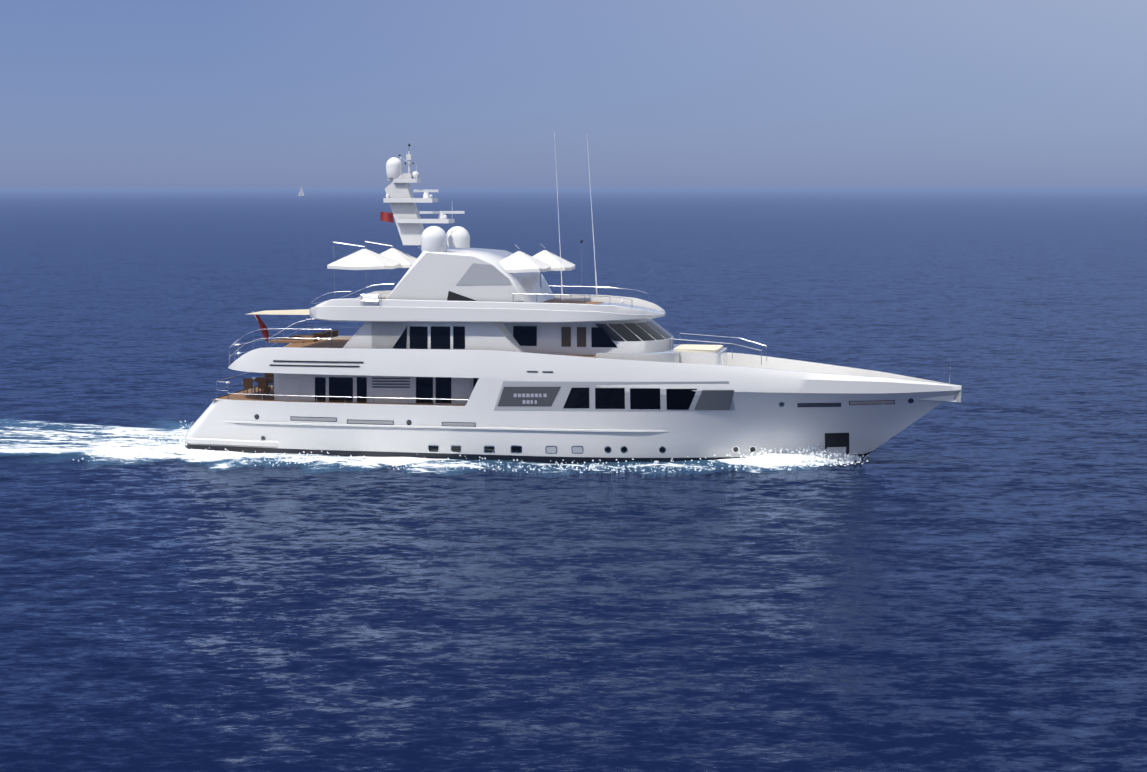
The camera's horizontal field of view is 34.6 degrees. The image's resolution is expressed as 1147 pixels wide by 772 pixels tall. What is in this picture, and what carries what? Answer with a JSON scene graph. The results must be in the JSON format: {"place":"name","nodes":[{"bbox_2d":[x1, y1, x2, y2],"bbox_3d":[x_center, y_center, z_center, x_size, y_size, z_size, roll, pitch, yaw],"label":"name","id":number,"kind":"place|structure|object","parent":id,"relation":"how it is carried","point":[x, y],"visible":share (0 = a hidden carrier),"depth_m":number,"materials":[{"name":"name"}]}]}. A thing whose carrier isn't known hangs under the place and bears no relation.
{"place":"outdoors","nodes":[
{"label":"outdoors","id":0,"kind":"place"},
{"bbox_2d":[0,188,1146,771],"bbox_3d":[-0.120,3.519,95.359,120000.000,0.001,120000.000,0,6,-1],"label":"sea","id":1,"kind":"structure","parent":0,"point":[952,586],"depth_m":74.07,"materials":[{"name":"blue liquid"}]},
{"bbox_2d":[298,186,303,195],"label":"sail boat","id":2,"kind":"object","parent":1,"relation":"on","point":[301,192],"visible":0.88,"depth_m":2976.45,"materials":[{"name":"white paint"}]},
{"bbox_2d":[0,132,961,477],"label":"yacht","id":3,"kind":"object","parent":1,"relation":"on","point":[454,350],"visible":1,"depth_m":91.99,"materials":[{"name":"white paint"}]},
{"bbox_2d":[0,0,1146,187],"label":"sky","id":4,"kind":"structure","parent":0,"point":[94,93],"materials":[{"name":"blue"}]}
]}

